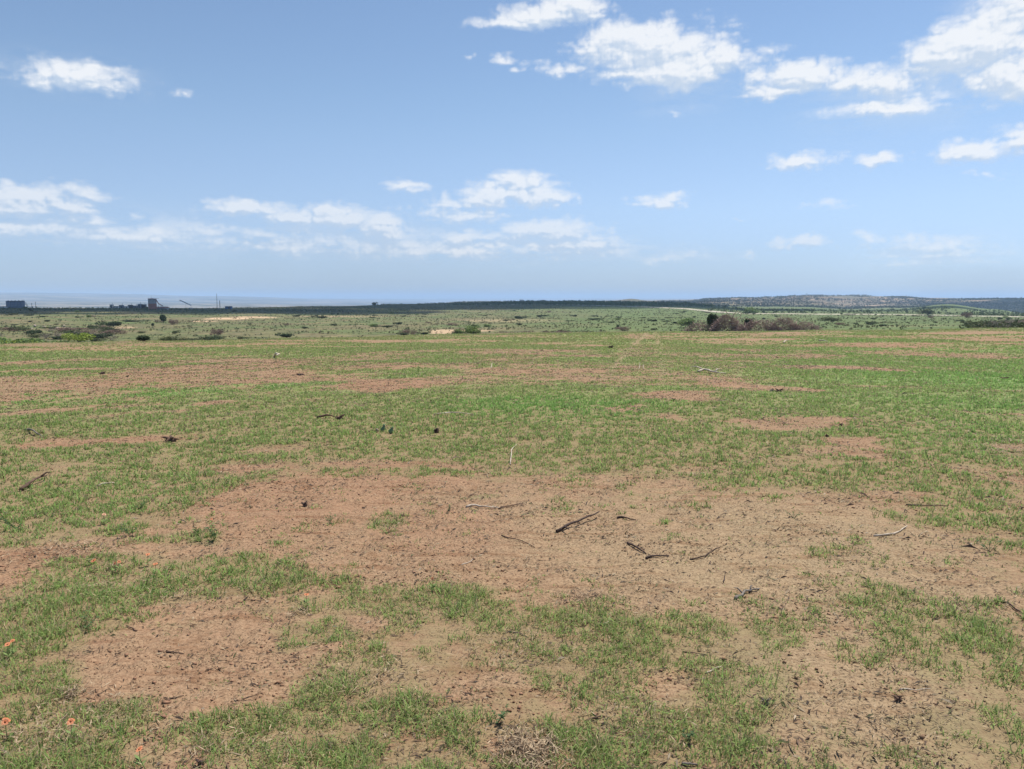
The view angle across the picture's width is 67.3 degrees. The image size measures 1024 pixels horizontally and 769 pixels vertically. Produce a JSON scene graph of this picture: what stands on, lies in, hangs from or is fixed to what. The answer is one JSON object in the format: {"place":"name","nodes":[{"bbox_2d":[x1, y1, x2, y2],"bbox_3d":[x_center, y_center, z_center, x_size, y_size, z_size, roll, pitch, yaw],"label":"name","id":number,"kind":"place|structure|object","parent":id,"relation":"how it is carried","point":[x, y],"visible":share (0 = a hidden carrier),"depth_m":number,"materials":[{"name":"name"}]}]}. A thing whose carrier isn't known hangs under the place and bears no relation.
{"place":"outdoors","nodes":[
{"label":"outdoors","id":0,"kind":"place"},
{"bbox_2d":[0,292,1023,768],"bbox_3d":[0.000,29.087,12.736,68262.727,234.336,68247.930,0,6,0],"label":"field ground","id":1,"kind":"structure","parent":0,"point":[446,660],"depth_m":4.85,"materials":[{"name":"soil"}]},
{"bbox_2d":[2,642,11,656],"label":"orange flower","id":2,"kind":"object","parent":1,"relation":"on","point":[7,644],"visible":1,"depth_m":3.39,"materials":[{"name":"green plant"}]},
{"bbox_2d":[0,717,13,740],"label":"orange flower","id":3,"kind":"object","parent":1,"relation":"on","point":[5,720],"visible":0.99,"depth_m":2.76,"materials":[{"name":"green plant"}]},
{"bbox_2d":[0,327,18,330],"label":"shrub","id":4,"kind":"object","parent":1,"relation":"on","point":[7,329],"visible":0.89,"depth_m":179.94,"materials":[{"name":"brown plant"}]},
{"bbox_2d":[0,517,24,529],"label":"weed plant","id":5,"kind":"object","parent":1,"relation":"on","point":[8,522],"visible":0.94,"depth_m":5.29,"materials":[{"name":"green plant"}]},
{"bbox_2d":[7,639,17,656],"bbox_3d":[-2.228,1.175,3.424,0.036,0.082,0.051,2,7,18],"label":"orange flower","id":6,"kind":"object","parent":1,"relation":"on","point":[12,649],"visible":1,"depth_m":3.42,"materials":[{"name":"green plant"}]},
{"bbox_2d":[0,339,30,343],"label":"shrub","id":7,"kind":"object","parent":1,"relation":"on","point":[17,341],"visible":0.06,"depth_m":79.28,"materials":[{"name":"green plant"}]},
{"bbox_2d":[1,338,31,341],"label":"shrub","id":8,"kind":"object","parent":1,"relation":"on","point":[10,339],"visible":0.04,"depth_m":85.75,"materials":[{"name":"green plant"}]},
{"bbox_2d":[7,327,30,330],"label":"shrub","id":9,"kind":"object","parent":1,"relation":"on","point":[22,328],"visible":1,"depth_m":180.61,"materials":[{"name":"green plant"}]},
{"bbox_2d":[18,472,49,490],"bbox_3d":[-4.081,0.822,6.612,0.084,0.090,0.486,-1,6,-6],"label":"stick","id":10,"kind":"object","parent":1,"relation":"on","point":[24,486],"visible":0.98,"depth_m":6.51,"materials":[{"name":"wood"}]},
{"bbox_2d":[26,330,42,334],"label":"shrub","id":11,"kind":"object","parent":1,"relation":"on","point":[31,332],"visible":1,"depth_m":158.68,"materials":[{"name":"green plant"}]},
{"bbox_2d":[26,333,52,337],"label":"shrub","id":12,"kind":"object","parent":1,"relation":"on","point":[34,335],"visible":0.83,"depth_m":143.13,"materials":[{"name":"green plant"}]},
{"bbox_2d":[39,326,59,328],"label":"shrub","id":13,"kind":"object","parent":1,"relation":"on","point":[53,327],"visible":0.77,"depth_m":200.54,"materials":[{"name":"green plant"}]},
{"bbox_2d":[48,336,66,338],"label":"shrub","id":14,"kind":"object","parent":1,"relation":"on","point":[56,337],"visible":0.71,"depth_m":138.60,"materials":[{"name":"green plant"}]},
{"bbox_2d":[55,327,73,332],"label":"shrub","id":15,"kind":"object","parent":1,"relation":"on","point":[65,329],"visible":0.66,"depth_m":171.86,"materials":[{"name":"brown plant"}]},
{"bbox_2d":[56,330,82,332],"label":"shrub","id":16,"kind":"object","parent":1,"relation":"on","point":[64,331],"visible":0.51,"depth_m":167.10,"materials":[{"name":"green plant"}]},
{"bbox_2d":[66,718,77,740],"bbox_3d":[-1.585,1.246,2.775,0.048,0.087,0.041,6,9,43],"label":"orange flower","id":17,"kind":"object","parent":1,"relation":"on","point":[70,721],"visible":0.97,"depth_m":2.77,"materials":[{"name":"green plant"}]},
{"bbox_2d":[64,331,90,335],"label":"shrub","id":18,"kind":"object","parent":1,"relation":"on","point":[77,333],"visible":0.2,"depth_m":143.66,"materials":[{"name":"green plant"}]},
{"bbox_2d":[60,332,95,341],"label":"shrub","id":19,"kind":"object","parent":1,"relation":"on","point":[77,338],"visible":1,"depth_m":126.39,"materials":[{"name":"green plant"}]},
{"bbox_2d":[81,610,98,628],"bbox_3d":[-2.046,1.145,3.732,0.130,0.074,0.074,5,8,37],"label":"weed plant","id":20,"kind":"object","parent":1,"relation":"on","point":[88,625],"visible":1,"depth_m":3.73,"materials":[{"name":"green plant"}]},
{"bbox_2d":[89,338,107,340],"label":"shrub","id":21,"kind":"object","parent":1,"relation":"on","point":[97,339],"visible":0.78,"depth_m":129.31,"materials":[{"name":"green plant"}]},
{"bbox_2d":[83,332,114,337],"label":"shrub","id":22,"kind":"object","parent":1,"relation":"on","point":[100,335],"visible":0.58,"depth_m":138.61,"materials":[{"name":"green plant"}]},
{"bbox_2d":[93,326,117,330],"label":"shrub","id":23,"kind":"object","parent":1,"relation":"on","point":[106,328],"visible":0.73,"depth_m":195.15,"materials":[{"name":"green plant"}]},
{"bbox_2d":[95,321,121,326],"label":"shrub","id":24,"kind":"object","parent":1,"relation":"on","point":[114,323],"visible":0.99,"depth_m":225.69,"materials":[{"name":"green plant"}]},
{"bbox_2d":[99,329,126,334],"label":"shrub","id":25,"kind":"object","parent":1,"relation":"on","point":[114,331],"visible":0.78,"depth_m":166.61,"materials":[{"name":"brown plant"}]},
{"bbox_2d":[119,524,135,533],"bbox_3d":[-2.566,0.973,5.147,0.128,0.079,0.104,0,6,0],"label":"weed plant","id":26,"kind":"object","parent":1,"relation":"on","point":[126,532],"visible":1,"depth_m":5.15,"materials":[{"name":"green plant"}]},
{"bbox_2d":[121,320,152,321],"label":"shrub","id":27,"kind":"object","parent":1,"relation":"on","point":[135,320],"visible":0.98,"depth_m":283.28,"materials":[{"name":"green plant"}]},
{"bbox_2d":[133,746,146,768],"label":"orange flower","id":28,"kind":"object","parent":1,"relation":"on","point":[138,757],"visible":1,"depth_m":2.60,"materials":[{"name":"green plant"}]},
{"bbox_2d":[135,335,150,340],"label":"shrub","id":29,"kind":"object","parent":1,"relation":"on","point":[142,338],"visible":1,"depth_m":65.85,"materials":[{"name":"green plant"}]},
{"bbox_2d":[148,298,162,308],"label":"silo","id":30,"kind":"object","parent":1,"relation":"on","point":[152,303],"visible":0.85,"depth_m":539.01,"materials":[{"name":"grey metal"}]},
{"bbox_2d":[159,315,166,321],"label":"shrub","id":31,"kind":"object","parent":1,"relation":"on","point":[163,318],"visible":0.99,"depth_m":275.79,"materials":[{"name":"green plant"}]},
{"bbox_2d":[161,435,178,441],"bbox_3d":[-3.847,0.629,8.667,0.201,0.107,0.148,0,6,0],"label":"stump","id":32,"kind":"object","parent":1,"relation":"on","point":[171,438],"visible":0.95,"depth_m":8.64,"materials":[{"name":"brown wood"}]},
{"bbox_2d":[156,336,190,340],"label":"shrub","id":33,"kind":"object","parent":1,"relation":"on","point":[168,338],"visible":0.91,"depth_m":69.30,"materials":[{"name":"green plant"}]},
{"bbox_2d":[168,319,178,324],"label":"shrub","id":34,"kind":"object","parent":1,"relation":"on","point":[173,322],"visible":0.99,"depth_m":255.85,"materials":[{"name":"brown plant"}]},
{"bbox_2d":[194,758,205,765],"bbox_3d":[-1.060,1.299,2.616,0.039,0.056,0.028,0,6,0],"label":"stump","id":35,"kind":"object","parent":1,"relation":"on","point":[200,762],"visible":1,"depth_m":2.61,"materials":[{"name":"brown wood"}]},
{"bbox_2d":[0,307,406,312],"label":"skyline scrub","id":36,"kind":"object","parent":1,"relation":"on","point":[92,308],"visible":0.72,"depth_m":548.17,"materials":[{"name":"green plant"}]},
{"bbox_2d":[204,527,218,538],"bbox_3d":[-1.966,0.979,5.043,0.125,0.100,0.067,4,7,30],"label":"weed plant","id":37,"kind":"object","parent":1,"relation":"on","point":[214,534],"visible":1,"depth_m":5.05,"materials":[{"name":"green plant"}]},
{"bbox_2d":[202,336,223,339],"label":"shrub","id":38,"kind":"object","parent":1,"relation":"on","point":[213,338],"visible":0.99,"depth_m":75.67,"materials":[{"name":"green plant"}]},
{"bbox_2d":[209,328,225,334],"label":"shrub","id":39,"kind":"object","parent":1,"relation":"on","point":[219,332],"visible":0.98,"depth_m":160.85,"materials":[{"name":"brown plant"}]},
{"bbox_2d":[275,332,294,337],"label":"shrub","id":40,"kind":"object","parent":1,"relation":"on","point":[285,335],"visible":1,"depth_m":143.76,"materials":[{"name":"green plant"}]},
{"bbox_2d":[304,593,310,607],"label":"orange flower","id":41,"kind":"object","parent":1,"relation":"on","point":[306,599],"visible":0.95,"depth_m":4.01,"materials":[{"name":"green plant"}]},
{"bbox_2d":[335,414,344,419],"bbox_3d":[-2.275,0.443,10.152,0.150,0.104,0.110,0,6,0],"label":"stump","id":42,"kind":"object","parent":1,"relation":"on","point":[339,417],"visible":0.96,"depth_m":10.13,"materials":[{"name":"brown wood"}]},
{"bbox_2d":[376,424,384,431],"bbox_3d":[-1.574,0.522,9.194,0.116,0.100,0.025,-2,7,-19],"label":"prickly pear","id":43,"kind":"object","parent":1,"relation":"on","point":[382,428],"visible":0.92,"depth_m":9.19,"materials":[{"name":"green plant"}]},
{"bbox_2d":[400,329,416,334],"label":"shrub","id":44,"kind":"object","parent":1,"relation":"on","point":[409,330],"visible":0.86,"depth_m":153.56,"materials":[{"name":"brown plant"}]},
{"bbox_2d":[434,412,475,414],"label":"stick","id":45,"kind":"object","parent":1,"relation":"on","point":[455,412],"visible":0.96,"depth_m":10.55,"materials":[{"name":"brown wood"}]},
{"bbox_2d":[465,325,480,333],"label":"shrub","id":46,"kind":"object","parent":1,"relation":"on","point":[469,329],"visible":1,"depth_m":100.67,"materials":[{"name":"green plant"}]},
{"bbox_2d":[466,504,498,507],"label":"stick","id":47,"kind":"object","parent":1,"relation":"on","point":[469,505],"visible":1,"depth_m":5.96,"materials":[{"name":"brown wood"}]},
{"bbox_2d":[486,704,509,723],"bbox_3d":[-0.051,1.253,2.908,0.094,0.067,0.077,0,6,0],"label":"weed plant","id":48,"kind":"object","parent":1,"relation":"on","point":[501,715],"visible":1,"depth_m":2.90,"materials":[{"name":"green plant"}]},
{"bbox_2d":[0,305,1021,339],"bbox_3d":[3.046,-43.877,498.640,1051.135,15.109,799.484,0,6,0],"label":"scrub","id":49,"kind":"object","parent":1,"relation":"on","point":[549,326],"visible":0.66,"depth_m":298.59,"materials":[{"name":"green plant"}]},
{"bbox_2d":[0,361,1022,768],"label":"soil clods","id":50,"kind":"object","parent":1,"relation":"on","point":[922,737],"visible":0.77,"depth_m":4.21,"materials":[{"name":"brown soil"}]},
{"bbox_2d":[0,327,1023,768],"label":"grass","id":51,"kind":"structure","parent":1,"relation":"on","point":[828,405],"depth_m":6.75,"materials":[{"name":"green plant"}]},
{"bbox_2d":[0,346,1023,768],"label":"dry litter","id":52,"kind":"object","parent":1,"relation":"on","point":[544,750],"visible":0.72,"depth_m":4.46,"materials":[{"name":"beige plant"}]},
{"bbox_2d":[501,535,534,547],"bbox_3d":[0.030,1.031,5.089,0.030,0.031,0.318,-6,9,-43],"label":"stick","id":53,"kind":"object","parent":1,"relation":"on","point":[516,539],"visible":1,"depth_m":5.08,"materials":[{"name":"wood"}]},
{"bbox_2d":[514,316,527,318],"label":"shrub","id":54,"kind":"object","parent":1,"relation":"on","point":[519,317],"visible":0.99,"depth_m":355.94,"materials":[{"name":"green plant"}]},
{"bbox_2d":[378,300,713,306],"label":"ridge woodland","id":55,"kind":"object","parent":1,"relation":"on","point":[604,302],"visible":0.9,"depth_m":1042.89,"materials":[{"name":"green plant"}]},
{"bbox_2d":[556,511,599,532],"bbox_3d":[0.500,0.983,5.497,0.100,0.043,0.537,5,8,36],"label":"stick","id":56,"kind":"object","parent":1,"relation":"on","point":[564,527],"visible":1,"depth_m":5.44,"materials":[{"name":"brown wood"}]},
{"bbox_2d":[585,715,604,720],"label":"stick","id":57,"kind":"object","parent":1,"relation":"on","point":[591,718],"visible":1,"depth_m":2.95,"materials":[{"name":"brown wood"}]},
{"bbox_2d":[613,326,629,330],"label":"shrub","id":58,"kind":"object","parent":1,"relation":"on","point":[622,328],"visible":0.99,"depth_m":159.83,"materials":[{"name":"brown plant"}]},
{"bbox_2d":[617,516,635,519],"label":"stick","id":59,"kind":"object","parent":1,"relation":"on","point":[618,517],"visible":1,"depth_m":5.63,"materials":[{"name":"brown wood"}]},
{"bbox_2d":[627,542,646,553],"bbox_3d":[0.819,1.042,4.930,0.058,0.028,0.251,-2,7,-20],"label":"stick","id":60,"kind":"object","parent":1,"relation":"on","point":[636,547],"visible":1,"depth_m":4.95,"materials":[{"name":"brown wood"}]},
{"bbox_2d":[645,555,668,558],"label":"stick","id":61,"kind":"object","parent":1,"relation":"on","point":[649,556],"visible":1,"depth_m":4.74,"materials":[{"name":"brown wood"}]},
{"bbox_2d":[676,318,694,325],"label":"shrub","id":62,"kind":"object","parent":1,"relation":"on","point":[686,321],"visible":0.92,"depth_m":211.11,"materials":[{"name":"green plant"}]},
{"bbox_2d":[682,728,695,739],"bbox_3d":[0.643,1.277,2.802,0.048,0.053,0.062,2,7,16],"label":"weed plant","id":63,"kind":"object","parent":1,"relation":"on","point":[692,733],"visible":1,"depth_m":2.80,"materials":[{"name":"green plant"}]},
{"bbox_2d":[682,762,697,765],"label":"stick","id":64,"kind":"object","parent":1,"relation":"on","point":[687,763],"visible":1,"depth_m":2.65,"materials":[{"name":"grey wood"}]},
{"bbox_2d":[680,320,711,330],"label":"brush pile","id":65,"kind":"object","parent":1,"relation":"on","point":[705,325],"visible":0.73,"depth_m":105.53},
{"bbox_2d":[690,547,718,559],"bbox_3d":[1.231,1.054,4.800,0.320,0.030,0.061,-6,8,-40],"label":"stick","id":66,"kind":"object","parent":1,"relation":"on","point":[702,556],"visible":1,"depth_m":4.72,"materials":[{"name":"brown wood"}]},
{"bbox_2d":[690,366,725,373],"bbox_3d":[4.847,-0.361,19.257,0.328,0.155,1.178,-3,7,-24],"label":"log","id":67,"kind":"object","parent":1,"relation":"on","point":[709,370],"visible":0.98,"depth_m":19.25,"materials":[{"name":"brown wood"}]},
{"bbox_2d":[707,313,718,327],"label":"cedar tree","id":68,"kind":"object","parent":1,"relation":"on","point":[710,317],"visible":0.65,"depth_m":105.19,"materials":[{"name":"green plant"}]},
{"bbox_2d":[708,311,746,330],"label":"brush pile","id":69,"kind":"object","parent":1,"relation":"on","point":[718,324],"visible":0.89,"depth_m":103.58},
{"bbox_2d":[734,585,759,599],"bbox_3d":[1.244,1.114,4.162,0.236,0.028,0.082,-6,9,-42],"label":"stick","id":70,"kind":"object","parent":1,"relation":"on","point":[742,594],"visible":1,"depth_m":4.16,"materials":[{"name":"grey wood"}]},
{"bbox_2d":[744,317,752,330],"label":"cedar tree","id":71,"kind":"object","parent":1,"relation":"on","point":[747,321],"visible":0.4,"depth_m":104.81,"materials":[{"name":"green plant"}]},
{"bbox_2d":[742,307,759,313],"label":"tree","id":72,"kind":"object","parent":1,"relation":"on","point":[748,310],"visible":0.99,"depth_m":549.25,"materials":[{"name":"green plant"}]},
{"bbox_2d":[733,318,785,330],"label":"brush pile","id":73,"kind":"object","parent":1,"relation":"on","point":[745,328],"visible":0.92,"depth_m":102.91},
{"bbox_2d":[761,698,770,705],"bbox_3d":[1.001,1.262,3.034,0.044,0.061,0.033,0,6,0],"label":"stump","id":74,"kind":"object","parent":1,"relation":"on","point":[763,699],"visible":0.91,"depth_m":3.03,"materials":[{"name":"wood"}]},
{"bbox_2d":[764,315,799,330],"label":"brush pile","id":75,"kind":"object","parent":1,"relation":"on","point":[791,322],"visible":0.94,"depth_m":102.37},
{"bbox_2d":[789,321,822,329],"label":"brush pile","id":76,"kind":"object","parent":1,"relation":"on","point":[810,324],"visible":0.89,"depth_m":102.05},
{"bbox_2d":[817,317,841,321],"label":"shrub","id":77,"kind":"object","parent":1,"relation":"on","point":[829,319],"visible":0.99,"depth_m":254.32,"materials":[{"name":"green plant"}]},
{"bbox_2d":[657,294,1023,312],"bbox_3d":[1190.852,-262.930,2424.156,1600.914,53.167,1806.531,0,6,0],"label":"hill scrub","id":78,"kind":"object","parent":1,"relation":"on","point":[717,300],"visible":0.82,"depth_m":2305.39,"materials":[{"name":"green plant"}]},
{"bbox_2d":[708,304,1023,315],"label":"roadside scrub","id":79,"kind":"object","parent":1,"relation":"on","point":[993,313],"visible":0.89,"depth_m":719.41,"materials":[{"name":"green plant"}]},
{"bbox_2d":[873,526,906,535],"bbox_3d":[2.596,0.993,5.212,0.423,0.020,0.066,-4,8,-34],"label":"stick","id":80,"kind":"object","parent":1,"relation":"on","point":[888,533],"visible":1,"depth_m":5.13,"materials":[{"name":"brown wood"}]},
{"bbox_2d":[891,695,902,701],"bbox_3d":[1.535,1.257,3.058,0.049,0.061,0.037,0,6,0],"label":"stump","id":81,"kind":"object","parent":1,"relation":"on","point":[899,698],"visible":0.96,"depth_m":3.05,"materials":[{"name":"brown wood"}]},
{"bbox_2d":[900,688,930,690],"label":"stick","id":82,"kind":"object","parent":1,"relation":"on","point":[914,689],"visible":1,"depth_m":3.13,"materials":[{"name":"brown wood"}]},
{"bbox_2d":[917,308,934,314],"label":"tree","id":83,"kind":"object","parent":1,"relation":"on","point":[927,311],"visible":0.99,"depth_m":520.34,"materials":[{"name":"green plant"}]},
{"bbox_2d":[906,504,946,505],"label":"stick","id":84,"kind":"object","parent":1,"relation":"on","point":[924,505],"visible":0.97,"depth_m":5.92,"materials":[{"name":"brown wood"}]},
{"bbox_2d":[961,312,972,317],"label":"tree","id":85,"kind":"object","parent":1,"relation":"on","point":[967,314],"visible":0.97,"depth_m":388.72,"materials":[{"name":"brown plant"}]},
{"bbox_2d":[960,320,982,323],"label":"shrub","id":86,"kind":"object","parent":1,"relation":"on","point":[966,321],"visible":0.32,"depth_m":161.59,"materials":[{"name":"green plant"}]},
{"bbox_2d":[957,321,989,328],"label":"shrub","id":87,"kind":"object","parent":1,"relation":"on","point":[966,325],"visible":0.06,"depth_m":116.95,"materials":[{"name":"green plant"}]},
{"bbox_2d":[977,539,1001,551],"bbox_3d":[3.026,1.023,4.885,0.143,0.082,0.101,-3,7,-23],"label":"weed plant","id":88,"kind":"object","parent":1,"relation":"on","point":[984,546],"visible":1,"depth_m":4.87,"materials":[{"name":"green plant"}]},
{"bbox_2d":[986,322,1013,327],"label":"shrub","id":89,"kind":"object","parent":1,"relation":"on","point":[1000,325],"visible":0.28,"depth_m":103.84,"materials":[{"name":"green plant"}]},
{"bbox_2d":[978,320,1023,327],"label":"shrub","id":90,"kind":"object","parent":1,"relation":"on","point":[1001,323],"visible":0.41,"depth_m":104.73,"materials":[{"name":"green plant"}]},
{"bbox_2d":[999,598,1021,612],"bbox_3d":[2.580,1.144,3.980,0.016,0.023,0.174,-1,6,-4],"label":"stick","id":91,"kind":"object","parent":1,"relation":"on","point":[1011,605],"visible":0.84,"depth_m":3.97,"materials":[{"name":"brown wood"}]},
{"bbox_2d":[0,0,1023,257],"bbox_3d":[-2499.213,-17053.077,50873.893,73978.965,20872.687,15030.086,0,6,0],"label":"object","id":92,"kind":"structure","parent":0,"point":[986,40],"depth_m":53350.75,"materials":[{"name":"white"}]},
{"bbox_2d":[548,304,1022,316],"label":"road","id":93,"kind":"structure","parent":0,"point":[788,313],"depth_m":551.28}
]}

